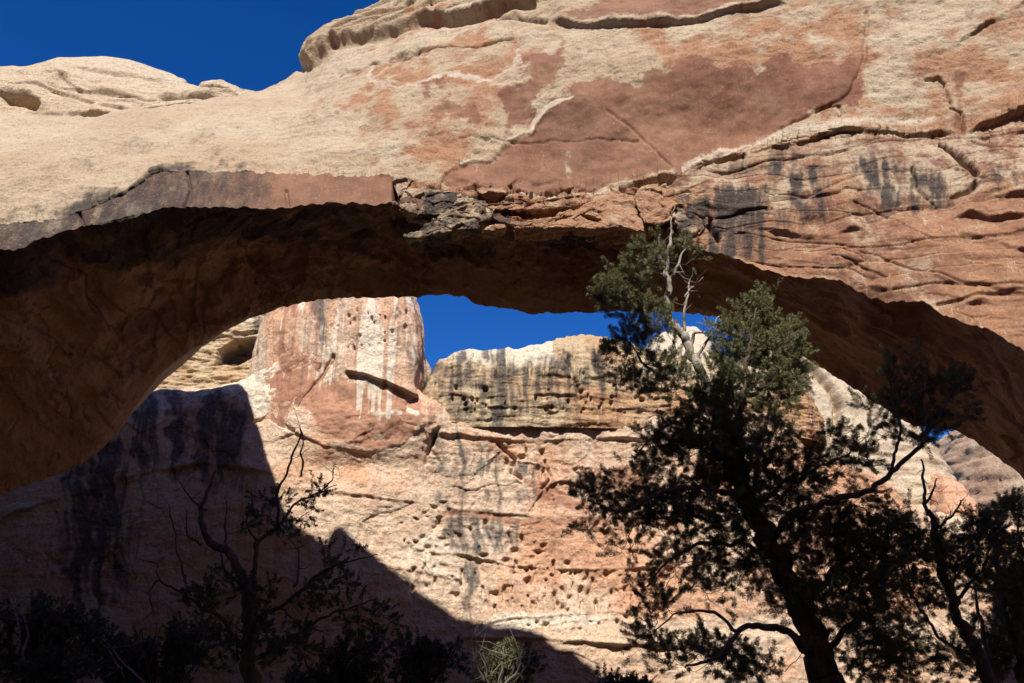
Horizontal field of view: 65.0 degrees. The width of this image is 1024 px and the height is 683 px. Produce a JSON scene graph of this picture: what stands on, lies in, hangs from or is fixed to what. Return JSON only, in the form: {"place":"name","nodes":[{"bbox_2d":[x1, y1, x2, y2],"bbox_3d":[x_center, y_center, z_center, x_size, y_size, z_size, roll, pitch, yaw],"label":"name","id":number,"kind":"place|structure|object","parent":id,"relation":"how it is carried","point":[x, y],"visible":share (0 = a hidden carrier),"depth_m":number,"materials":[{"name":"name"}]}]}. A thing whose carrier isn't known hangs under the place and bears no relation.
{"place":"outdoors","nodes":[
{"label":"outdoors","id":0,"kind":"place"},
{"bbox_2d":[0,56,251,116],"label":"rock dome","id":1,"kind":"object","parent":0,"point":[95,86],"visible":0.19,"depth_m":61.24,"materials":[{"name":"stone"}]},
{"bbox_2d":[0,0,948,439],"label":"sky","id":2,"kind":"structure","parent":0,"point":[254,45],"materials":[{"name":"blue"}]},
{"bbox_2d":[0,348,1023,682],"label":"canyon wall","id":3,"kind":"structure","parent":0,"point":[458,526],"depth_m":74.17,"materials":[{"name":"stone"}]},
{"bbox_2d":[155,313,266,389],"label":"rock ledge","id":4,"kind":"object","parent":3,"relation":"on","point":[223,358],"visible":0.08,"depth_m":89.14,"materials":[{"name":"stone"}]},
{"bbox_2d":[248,296,426,463],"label":"rock tower","id":5,"kind":"structure","parent":3,"relation":"on","point":[374,347],"depth_m":79.45,"materials":[{"name":"stone"}]},
{"bbox_2d":[424,358,430,388],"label":"boulder","id":6,"kind":"object","parent":3,"relation":"on","point":[428,367],"visible":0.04,"depth_m":85.82,"materials":[{"name":"stone"}]},
{"bbox_2d":[422,334,825,452],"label":"rock butte","id":7,"kind":"object","parent":3,"relation":"on","point":[555,383],"visible":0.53,"depth_m":79.67,"materials":[{"name":"stone"}]},
{"bbox_2d":[748,341,956,509],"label":"rock dome","id":8,"kind":"object","parent":3,"relation":"on","point":[831,396],"visible":0.05,"depth_m":103.65,"materials":[{"name":"stone"}]},
{"bbox_2d":[928,468,981,519],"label":"rock tower","id":9,"kind":"structure","parent":3,"relation":"on","point":[952,492],"depth_m":98.54,"materials":[{"name":"stone"}]},
{"bbox_2d":[645,326,711,359],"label":"rock dome","id":10,"kind":"object","parent":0,"point":[700,339],"visible":0.1,"depth_m":124.30,"materials":[{"name":"stone"}]},
{"bbox_2d":[935,430,1023,524],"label":"rock slope","id":11,"kind":"structure","parent":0,"point":[983,475],"depth_m":136.61,"materials":[{"name":"stone"}]},
{"bbox_3d":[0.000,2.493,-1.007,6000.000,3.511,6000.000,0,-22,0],"label":"ground","id":12,"kind":"structure","parent":0,"visible":0},
{"bbox_2d":[0,589,113,682],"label":"shrub","id":13,"kind":"object","parent":12,"relation":"on","point":[51,661],"visible":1,"depth_m":8.31,"materials":[{"name":"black plant"}]},
{"bbox_2d":[81,619,215,682],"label":"shrub","id":14,"kind":"object","parent":12,"relation":"on","point":[177,645],"visible":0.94,"depth_m":8.71,"materials":[{"name":"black plant"}]},
{"bbox_2d":[136,407,408,682],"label":"juniper","id":15,"kind":"object","parent":12,"relation":"on","point":[252,619],"visible":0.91,"depth_m":10.88,"materials":[{"name":"plant"}]},
{"bbox_2d":[279,626,399,682],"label":"shrub","id":16,"kind":"object","parent":12,"relation":"on","point":[345,670],"visible":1,"depth_m":8.24,"materials":[{"name":"green plant"}]},
{"bbox_2d":[382,626,473,682],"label":"shrub","id":17,"kind":"object","parent":12,"relation":"on","point":[427,652],"visible":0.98,"depth_m":8.71,"materials":[{"name":"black plant"}]},
{"bbox_2d":[451,620,548,682],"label":"shrub","id":18,"kind":"object","parent":12,"relation":"on","point":[512,659],"visible":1,"depth_m":7.76,"materials":[{"name":"green plant"}]},
{"bbox_2d":[0,0,1023,494],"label":"natural arch","id":19,"kind":"structure","parent":12,"relation":"on","point":[850,172],"depth_m":38.04,"materials":[{"name":"stone"}]},
{"bbox_2d":[583,662,660,682],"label":"shrub","id":20,"kind":"object","parent":12,"relation":"on","point":[631,678],"visible":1,"depth_m":9.18,"materials":[{"name":"green plant"}]},
{"bbox_2d":[560,217,991,682],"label":"pinyon pine","id":21,"kind":"object","parent":12,"relation":"on","point":[723,453],"visible":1,"depth_m":10.86,"materials":[{"name":"green plant"}]},
{"bbox_2d":[865,459,1023,682],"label":"pinyon pine","id":22,"kind":"object","parent":12,"relation":"on","point":[939,548],"visible":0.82,"depth_m":11.88,"materials":[{"name":"green plant"}]},
{"bbox_2d":[943,486,1023,682],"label":"pinyon pine","id":23,"kind":"object","parent":12,"relation":"on","point":[1013,626],"visible":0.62,"depth_m":12.79,"materials":[{"name":"green plant"}]}
]}

